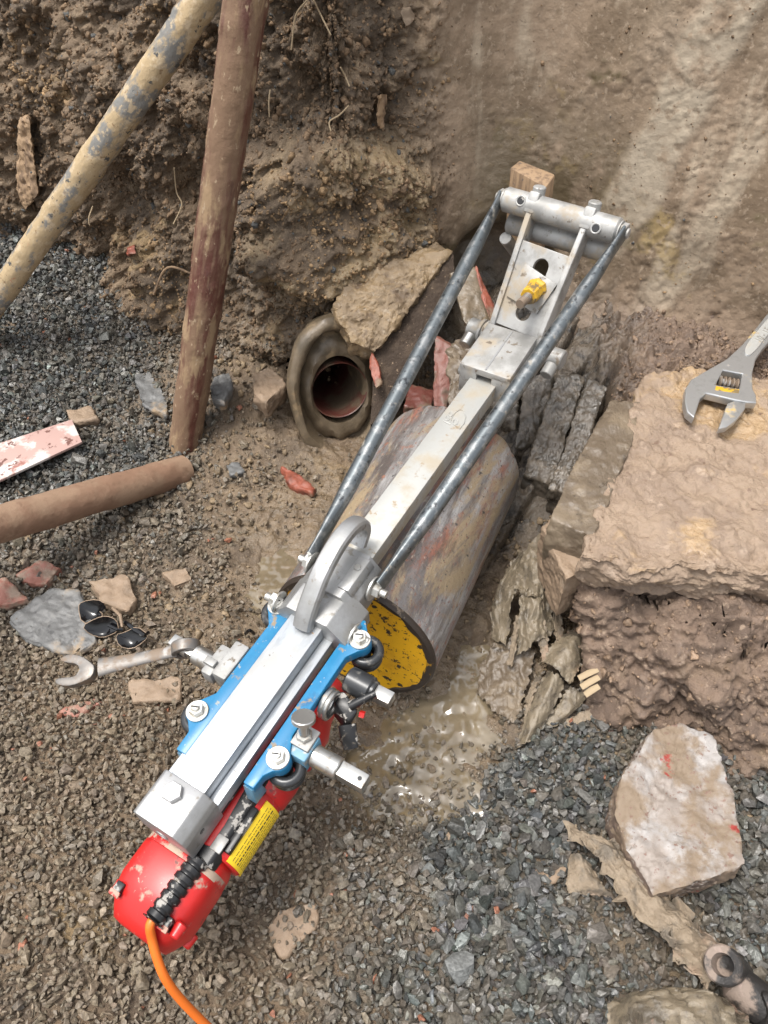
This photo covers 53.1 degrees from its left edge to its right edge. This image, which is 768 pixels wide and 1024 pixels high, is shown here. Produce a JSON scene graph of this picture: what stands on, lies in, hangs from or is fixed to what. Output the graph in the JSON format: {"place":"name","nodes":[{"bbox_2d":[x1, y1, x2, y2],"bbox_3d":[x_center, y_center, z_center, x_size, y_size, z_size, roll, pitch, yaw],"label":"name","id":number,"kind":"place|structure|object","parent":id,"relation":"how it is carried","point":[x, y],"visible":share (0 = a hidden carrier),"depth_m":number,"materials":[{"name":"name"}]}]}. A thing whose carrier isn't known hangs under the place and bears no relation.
{"place":"outdoors","nodes":[
{"label":"outdoors","id":0,"kind":"place"},
{"bbox_2d":[0,0,767,401],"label":"trench wall","id":1,"kind":"structure","parent":0,"point":[600,78],"depth_m":1.44,"materials":[{"name":"soil"}]},
{"bbox_2d":[16,115,39,209],"bbox_3d":[-0.807,-0.778,1.729,0.092,0.217,0.059,0,47,0],"label":"wood scrap","id":2,"kind":"object","parent":1,"relation":"on","point":[28,188],"visible":0.99,"depth_m":1.72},
{"bbox_2d":[126,245,135,256],"bbox_3d":[-0.558,-0.575,1.695,0.022,0.032,0.043,-13,48,-12],"label":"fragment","id":3,"kind":"object","parent":1,"relation":"on","point":[130,251],"visible":1,"depth_m":1.68,"materials":[{"name":"brick"}]},
{"bbox_2d":[153,266,189,294],"bbox_3d":[-0.460,-0.509,1.691,0.110,0.066,0.014,0,47,0],"label":"root","id":4,"kind":"object","parent":1,"relation":"attached to","point":[163,271],"visible":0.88,"depth_m":1.68,"materials":[{"name":"brown plant"}]},
{"bbox_2d":[173,167,181,223],"bbox_3d":[-0.433,-0.654,1.595,0.014,0.109,0.034,18,49,16],"label":"root","id":5,"kind":"object","parent":1,"relation":"attached to","point":[177,195],"visible":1,"depth_m":1.61,"materials":[{"name":"beige plant"}]},
{"bbox_2d":[268,89,270,116],"bbox_3d":[-0.206,-0.737,1.388,0.007,0.043,0.016,0,47,0],"label":"root","id":6,"kind":"object","parent":1,"relation":"attached to","point":[269,103],"visible":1,"depth_m":1.38,"materials":[{"name":"beige plant"}]},
{"bbox_2d":[290,0,307,49],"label":"root","id":7,"kind":"object","parent":1,"relation":"attached to","point":[301,6],"visible":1,"depth_m":1.32,"materials":[{"name":"beige plant"}]},
{"bbox_2d":[313,0,330,35],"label":"root","id":8,"kind":"object","parent":1,"relation":"attached to","point":[321,16],"visible":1,"depth_m":1.31,"materials":[{"name":"beige plant"}]},
{"bbox_2d":[286,312,372,447],"bbox_3d":[-0.164,-0.361,1.694,0.217,0.324,0.470,-19,50,-17],"label":"clay socket","id":9,"kind":"object","parent":1,"relation":"attached to","point":[323,406],"visible":0.71,"depth_m":1.60,"materials":[{"name":"brown ceramic"}]},
{"bbox_2d":[328,105,348,130],"bbox_3d":[-0.081,-0.707,1.379,0.038,0.041,0.012,-15,49,-14],"label":"root","id":10,"kind":"object","parent":1,"relation":"attached to","point":[330,120],"visible":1,"depth_m":1.38,"materials":[{"name":"beige plant"}]},
{"bbox_2d":[340,67,349,86],"bbox_3d":[-0.068,-0.763,1.348,0.017,0.032,0.010,0,47,0],"label":"root","id":11,"kind":"object","parent":1,"relation":"attached to","point":[345,76],"visible":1,"depth_m":1.35,"materials":[{"name":"beige plant"}]},
{"bbox_2d":[376,94,386,128],"bbox_3d":[-0.004,-0.726,1.395,0.021,0.070,0.051,0,47,0],"label":"wood scrap","id":12,"kind":"object","parent":1,"relation":"attached to","point":[381,105],"visible":1,"depth_m":1.38,"materials":[{"name":"brown wood"}]},
{"bbox_2d":[0,0,767,851],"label":"soil crumbs","id":13,"kind":"object","parent":1,"relation":"on","point":[354,174],"visible":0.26,"depth_m":1.46,"materials":[{"name":"soil"}]},
{"bbox_2d":[331,240,452,358],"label":"clay block","id":14,"kind":"structure","parent":1,"relation":"attached to","point":[371,315],"depth_m":1.48,"materials":[{"name":"beige stone"}]},
{"bbox_2d":[401,7,414,26],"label":"stone","id":15,"kind":"object","parent":1,"relation":"on","point":[408,16],"visible":1,"depth_m":1.32,"materials":[{"name":"stone"}]},
{"bbox_2d":[0,233,767,1023],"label":"ground","id":16,"kind":"structure","parent":0,"point":[596,353],"depth_m":1.32,"materials":[{"name":"soil"}]},
{"bbox_2d":[0,577,28,610],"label":"brick fragment","id":17,"kind":"object","parent":16,"relation":"on","point":[12,597],"visible":0.87,"depth_m":1.33,"materials":[{"name":"red brick"}]},
{"bbox_2d":[16,560,61,589],"bbox_3d":[-0.619,0.118,1.390,0.064,0.043,0.055,20,50,18],"label":"brick fragment","id":18,"kind":"object","parent":16,"relation":"on","point":[48,570],"visible":0.78,"depth_m":1.37,"materials":[{"name":"red brick"}]},
{"bbox_2d":[9,588,98,656],"bbox_3d":[-0.549,0.200,1.318,0.124,0.044,0.158,-35,56,-28],"label":"slate slab","id":19,"kind":"object","parent":16,"relation":"on","point":[52,622],"depth_m":1.30,"materials":[{"name":"grey stone"}]},
{"bbox_2d":[65,449,83,458],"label":"stone","id":20,"kind":"object","parent":16,"relation":"on","point":[70,451],"visible":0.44,"depth_m":1.61,"materials":[{"name":"grey stone"}]},
{"bbox_2d":[59,699,101,717],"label":"flat stone","id":21,"kind":"object","parent":16,"relation":"on","point":[83,709],"visible":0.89,"depth_m":1.20,"materials":[{"name":"stone"}]},
{"bbox_2d":[0,0,221,318],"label":"slanting tube","id":22,"kind":"object","parent":16,"relation":"on","point":[179,34],"visible":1,"depth_m":1.39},
{"bbox_2d":[89,574,137,616],"bbox_3d":[-0.467,0.154,1.355,0.063,0.052,0.102,-26,52,-22],"label":"stone","id":23,"kind":"object","parent":16,"relation":"on","point":[117,593],"visible":0.87,"depth_m":1.34,"materials":[{"name":"beige stone"}]},
{"bbox_2d":[78,599,149,648],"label":"sunglasses","id":24,"kind":"object","parent":16,"relation":"on","point":[96,621],"visible":1,"depth_m":1.29,"materials":[{"name":"black plastic"}]},
{"bbox_2d":[135,372,168,420],"bbox_3d":[-0.504,-0.247,1.676,0.051,0.035,0.170,-17,49,-15],"label":"flat stone","id":25,"kind":"object","parent":16,"relation":"on","point":[154,403],"visible":0.98,"depth_m":1.66,"materials":[{"name":"grey stone"}]},
{"bbox_2d":[128,676,181,705],"bbox_3d":[-0.364,0.292,1.234,0.091,0.040,0.048,0,47,0],"label":"buried brick","id":26,"kind":"object","parent":16,"relation":"on","point":[149,691],"visible":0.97,"depth_m":1.22,"materials":[{"name":"beige brick"}]},
{"bbox_2d":[162,568,193,589],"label":"stone","id":27,"kind":"object","parent":16,"relation":"on","point":[181,578],"visible":0.84,"depth_m":1.37,"materials":[{"name":"beige stone"}]},
{"bbox_2d":[169,0,268,455],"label":"upright tube","id":28,"kind":"object","parent":16,"relation":"on","point":[241,32],"visible":0.96,"depth_m":1.29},
{"bbox_2d":[210,373,233,409],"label":"stone","id":29,"kind":"object","parent":16,"relation":"on","point":[222,388],"visible":1,"depth_m":1.57,"materials":[{"name":"grey stone"}]},
{"bbox_2d":[226,462,245,478],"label":"stone","id":30,"kind":"object","parent":16,"relation":"on","point":[233,468],"visible":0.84,"depth_m":1.56,"materials":[{"name":"grey stone"}]},
{"bbox_2d":[244,629,255,634],"bbox_3d":[-0.224,0.199,1.280,0.019,0.018,0.009,0,47,0],"label":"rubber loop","id":31,"kind":"object","parent":16,"relation":"on","point":[251,631],"visible":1,"depth_m":1.28,"materials":[{"name":"black rubber"}]},
{"bbox_2d":[253,368,286,416],"bbox_3d":[-0.235,-0.243,1.585,0.076,0.054,0.117,0,47,0],"label":"stone","id":32,"kind":"object","parent":16,"relation":"on","point":[269,390],"visible":1,"depth_m":1.57,"materials":[{"name":"brown stone"}]},
{"bbox_2d":[280,466,316,497],"bbox_3d":[-0.177,-0.052,1.550,0.108,0.044,0.035,31,54,26],"label":"red shard","id":33,"kind":"object","parent":16,"relation":"on","point":[296,483],"visible":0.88,"depth_m":1.53,"materials":[{"name":"ceramic"}]},
{"bbox_2d":[108,184,630,1023],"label":"pipe saw","id":34,"kind":"object","parent":16,"relation":"on","point":[220,794],"visible":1,"depth_m":0.95,"materials":[{"name":"metal"}]},
{"bbox_2d":[55,638,200,687],"bbox_3d":[-0.326,0.188,0.983,0.189,0.037,0.042,-13,61,3],"label":"combination spanner","id":35,"kind":"object","parent":34,"relation":"attached to","point":[88,671],"visible":0.94,"depth_m":0.98,"materials":[{"name":"metal"}]},
{"bbox_2d":[245,538,506,831],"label":"puddle","id":36,"kind":"object","parent":16,"relation":"on","point":[455,702],"visible":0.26,"depth_m":1.19,"materials":[{"name":"liquid"}]},
{"bbox_2d":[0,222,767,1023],"bbox_3d":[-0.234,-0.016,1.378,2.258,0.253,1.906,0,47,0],"label":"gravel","id":37,"kind":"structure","parent":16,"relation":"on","point":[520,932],"depth_m":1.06,"materials":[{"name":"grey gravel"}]},
{"bbox_2d":[0,420,81,481],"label":"wooden plank","id":38,"kind":"object","parent":37,"relation":"on","point":[20,454],"visible":1,"depth_m":1.58,"materials":[{"name":"paint"}]},
{"bbox_2d":[66,406,99,431],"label":"stone","id":39,"kind":"object","parent":37,"relation":"on","point":[83,416],"visible":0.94,"depth_m":1.66,"materials":[{"name":"beige stone"}]},
{"bbox_2d":[0,455,193,543],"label":"lying tube","id":40,"kind":"object","parent":37,"relation":"on","point":[37,513],"visible":0.99,"depth_m":1.38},
{"bbox_2d":[268,903,319,960],"bbox_3d":[-0.117,0.542,1.006,0.051,0.033,0.077,36,57,29],"label":"flat stone","id":41,"kind":"object","parent":37,"relation":"on","point":[283,950],"visible":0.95,"depth_m":0.99,"materials":[{"name":"beige stone"}]},
{"bbox_2d":[516,670,563,748],"bbox_3d":[0.238,0.302,1.178,0.041,0.059,0.126,26,52,22],"label":"crumpled sheet","id":42,"kind":"object","parent":37,"relation":"on","point":[547,693],"visible":1,"depth_m":1.18,"materials":[{"name":"brown stone"}]},
{"bbox_2d":[523,674,540,717],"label":"rock","id":43,"kind":"object","parent":42,"relation":"on","point":[530,696],"visible":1,"depth_m":1.19,"materials":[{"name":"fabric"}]},
{"bbox_2d":[564,709,594,728],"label":"stone","id":44,"kind":"object","parent":37,"relation":"on","point":[581,716],"visible":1,"depth_m":1.19,"materials":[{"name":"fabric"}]},
{"bbox_2d":[565,852,614,898],"bbox_3d":[0.278,0.485,1.022,0.069,0.023,0.051,11,48,10],"label":"rock","id":45,"kind":"object","parent":37,"relation":"on","point":[582,877],"visible":1,"depth_m":1.02,"materials":[{"name":"beige stone"}]},
{"bbox_2d":[562,820,739,988],"bbox_3d":[0.336,0.485,0.980,0.081,0.068,0.264,-28,53,-24],"label":"torn felt","id":46,"kind":"object","parent":37,"relation":"on","point":[669,919],"visible":0.84,"depth_m":0.96,"materials":[{"name":"beige fabric"}]},
{"bbox_2d":[605,723,744,897],"bbox_3d":[0.394,0.423,1.071,0.177,0.108,0.245,0,47,0],"label":"concrete chunk","id":47,"kind":"object","parent":37,"relation":"on","point":[671,825],"visible":0.91,"depth_m":1.03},
{"bbox_2d":[607,985,750,1023],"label":"flat stone","id":48,"kind":"object","parent":37,"relation":"on","point":[669,1004],"visible":1,"depth_m":0.86,"materials":[{"name":"beige stone"}]},
{"bbox_2d":[703,944,767,1023],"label":"pipe fitting","id":49,"kind":"object","parent":37,"relation":"on","point":[728,969],"visible":1,"depth_m":0.89,"materials":[{"name":"metal"}]},
{"bbox_2d":[279,405,518,692],"bbox_3d":[0.039,0.050,1.290,0.264,0.264,0.424,18,50,16],"label":"steel pipe","id":50,"kind":"object","parent":16,"relation":"on","point":[414,615],"visible":0.52,"depth_m":1.18,"materials":[{"name":"metal"}]},
{"bbox_2d":[370,252,453,425],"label":"mud slab","id":51,"kind":"structure","parent":16,"relation":"on","point":[392,354],"depth_m":1.49,"materials":[{"name":"brown soil"}]},
{"bbox_2d":[369,353,382,388],"bbox_3d":[-0.017,-0.271,1.472,0.021,0.044,0.067,-13,48,-12],"label":"socket shard","id":52,"kind":"object","parent":51,"relation":"on","point":[374,367],"visible":1,"depth_m":1.47,"materials":[{"name":"ceramic"}]},
{"bbox_2d":[403,385,433,412],"bbox_3d":[0.068,-0.214,1.487,0.056,0.030,0.066,6,47,5],"label":"sunken shard","id":53,"kind":"object","parent":51,"relation":"on","point":[417,396],"visible":0.72,"depth_m":1.48,"materials":[{"name":"red ceramic"}]},
{"bbox_2d":[433,336,450,407],"bbox_3d":[0.114,-0.255,1.430,0.049,0.086,0.135,0,47,0],"label":"red pipe shard","id":54,"kind":"object","parent":16,"relation":"on","point":[441,384],"visible":0.73,"depth_m":1.42,"materials":[{"name":"ceramic"}]},
{"bbox_2d":[445,339,470,404],"bbox_3d":[0.138,-0.240,1.379,0.057,0.091,0.155,0,47,0],"label":"mud post","id":55,"kind":"object","parent":16,"relation":"on","point":[456,352],"visible":0.38,"depth_m":1.37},
{"bbox_2d":[450,267,489,325],"bbox_3d":[0.165,-0.386,1.404,0.063,0.068,0.132,-9,48,-9],"label":"pipe shard","id":56,"kind":"object","parent":55,"relation":"on","point":[470,302],"visible":0.69,"depth_m":1.40,"materials":[{"name":"ceramic"}]},
{"bbox_2d":[475,266,493,319],"bbox_3d":[0.187,-0.396,1.408,0.025,0.064,0.115,-13,48,-12],"label":"orange edge shard","id":57,"kind":"object","parent":56,"relation":"on","point":[487,301],"visible":0.87,"depth_m":1.40,"materials":[{"name":"ceramic"}]},
{"bbox_2d":[446,828,469,845],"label":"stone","id":58,"kind":"object","parent":16,"relation":"on","point":[448,834],"visible":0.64,"depth_m":1.07,"materials":[{"name":"beige stone"}]},
{"bbox_2d":[490,400,519,432],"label":"clay ridge","id":59,"kind":"structure","parent":16,"relation":"on","point":[509,424],"depth_m":1.48,"materials":[{"name":"soil"}]},
{"bbox_2d":[477,637,536,722],"bbox_3d":[0.192,0.265,1.237,0.084,0.035,0.138,15,49,13],"label":"crumpled sheet","id":60,"kind":"object","parent":16,"relation":"on","point":[502,686],"visible":0.94,"depth_m":1.24,"materials":[{"name":"brown stone"}]},
{"bbox_2d":[490,549,524,645],"bbox_3d":[0.204,0.136,1.276,0.042,0.102,0.149,14,49,13],"label":"rock","id":61,"kind":"object","parent":60,"relation":"on","point":[505,593],"visible":1,"depth_m":1.28,"materials":[{"name":"brown stone"}]},
{"bbox_2d":[506,615,518,666],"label":"rock","id":62,"kind":"object","parent":60,"relation":"on","point":[513,647],"visible":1,"depth_m":1.24,"materials":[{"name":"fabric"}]},
{"bbox_2d":[516,584,554,655],"bbox_3d":[0.247,0.163,1.250,0.072,0.078,0.119,0,47,0],"label":"crumpled sheet","id":63,"kind":"object","parent":60,"relation":"on","point":[533,615],"visible":0.88,"depth_m":1.24,"materials":[{"name":"brown stone"}]},
{"bbox_2d":[506,161,554,246],"bbox_3d":[0.271,-0.563,1.429,0.042,0.138,0.097,-35,56,-28],"label":"timber block","id":64,"kind":"object","parent":16,"relation":"on","point":[525,177],"depth_m":1.38,"materials":[{"name":"beige wood"}]},
{"bbox_2d":[515,374,554,461],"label":"clay ridge","id":65,"kind":"structure","parent":16,"relation":"on","point":[535,396],"depth_m":1.47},
{"bbox_2d":[535,866,565,884],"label":"stone","id":66,"kind":"object","parent":16,"relation":"on","point":[554,878],"visible":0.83,"depth_m":1.03,"materials":[{"name":"beige stone"}]},
{"bbox_2d":[521,374,584,499],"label":"clay ridge","id":67,"kind":"structure","parent":16,"relation":"on","point":[549,442],"depth_m":1.44,"materials":[{"name":"grey stone"}]},
{"bbox_2d":[536,520,579,615],"bbox_3d":[0.286,0.082,1.203,0.077,0.112,0.126,-11,48,-10],"label":"edge stone","id":68,"kind":"object","parent":16,"relation":"on","point":[559,581],"visible":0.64,"depth_m":1.17,"materials":[{"name":"brown stone"}]},
{"bbox_2d":[513,533,544,597],"bbox_3d":[0.252,0.095,1.256,0.069,0.089,0.091,24,52,21],"label":"crumpled sheet","id":69,"kind":"object","parent":68,"relation":"on","point":[527,567],"visible":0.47,"depth_m":1.25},
{"bbox_2d":[545,685,585,726],"bbox_3d":[0.278,0.302,1.191,0.088,0.031,0.029,-32,54,-26],"label":"crumpled sheet","id":70,"kind":"object","parent":16,"relation":"on","point":[571,701],"visible":0.98,"depth_m":1.19,"materials":[{"name":"brown stone"}]},
{"bbox_2d":[546,378,606,513],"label":"clay ridge","id":71,"kind":"structure","parent":16,"relation":"on","point":[589,407],"depth_m":1.41,"materials":[{"name":"grey stone"}]},
{"bbox_2d":[542,400,639,562],"bbox_3d":[0.346,-0.050,1.260,0.078,0.115,0.351,20,50,18],"label":"long stone","id":72,"kind":"object","parent":16,"relation":"on","point":[603,456],"visible":0.79,"depth_m":1.19,"materials":[{"name":"brown stone"}]},
{"bbox_2d":[569,582,767,779],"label":"clay mound","id":73,"kind":"object","parent":16,"relation":"on","point":[719,612],"visible":0.38,"depth_m":1.13,"materials":[{"name":"soil"}]},
{"bbox_2d":[543,625,582,683],"bbox_3d":[0.296,0.215,1.217,0.058,0.034,0.107,29,53,24],"label":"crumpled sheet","id":74,"kind":"object","parent":73,"relation":"on","point":[564,656],"visible":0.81,"depth_m":1.20,"materials":[{"name":"brown stone"}]},
{"bbox_2d":[537,604,548,661],"bbox_3d":[0.254,0.187,1.236,0.023,0.043,0.099,-6,47,-5],"label":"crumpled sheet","id":75,"kind":"object","parent":74,"relation":"on","point":[543,645],"visible":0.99,"depth_m":1.23,"materials":[{"name":"paper"}]},
{"bbox_2d":[553,612,563,641],"bbox_3d":[0.281,0.173,1.236,0.022,0.048,0.080,0,47,0],"label":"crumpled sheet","id":76,"kind":"object","parent":74,"relation":"on","point":[558,628],"visible":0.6,"depth_m":1.23,"materials":[{"name":"paper"}]},
{"bbox_2d":[577,669,598,680],"bbox_3d":[0.309,0.245,1.166,0.031,0.013,0.011,-14,48,-12],"label":"wood splinter","id":77,"kind":"object","parent":73,"relation":"in","point":[586,674],"visible":1,"depth_m":1.16,"materials":[{"name":"beige wood"}]},
{"bbox_2d":[580,675,600,689],"bbox_3d":[0.309,0.256,1.156,0.030,0.013,0.011,-17,49,-16],"label":"wood splinter","id":78,"kind":"object","parent":73,"relation":"in","point":[589,682],"visible":1,"depth_m":1.15,"materials":[{"name":"beige wood"}]},
{"bbox_2d":[583,684,600,696],"bbox_3d":[0.310,0.266,1.146,0.024,0.013,0.011,-18,50,-16],"label":"wood splinter","id":79,"kind":"object","parent":73,"relation":"in","point":[589,691],"visible":1,"depth_m":1.14,"materials":[{"name":"beige wood"}]},
{"bbox_2d":[568,587,767,774],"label":"mound crumbs","id":80,"kind":"object","parent":73,"relation":"on","point":[694,656],"visible":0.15,"depth_m":1.13,"materials":[{"name":"soil"}]},
{"bbox_2d":[574,366,767,601],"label":"concrete slab","id":81,"kind":"structure","parent":73,"relation":"on","point":[684,513],"depth_m":1.15,"materials":[{"name":"beige concrete"}]},
{"bbox_2d":[682,314,767,432],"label":"adjustable wrench","id":82,"kind":"object","parent":81,"relation":"on","point":[737,397],"visible":1,"depth_m":1.31,"materials":[{"name":"silver metal"}]}
]}

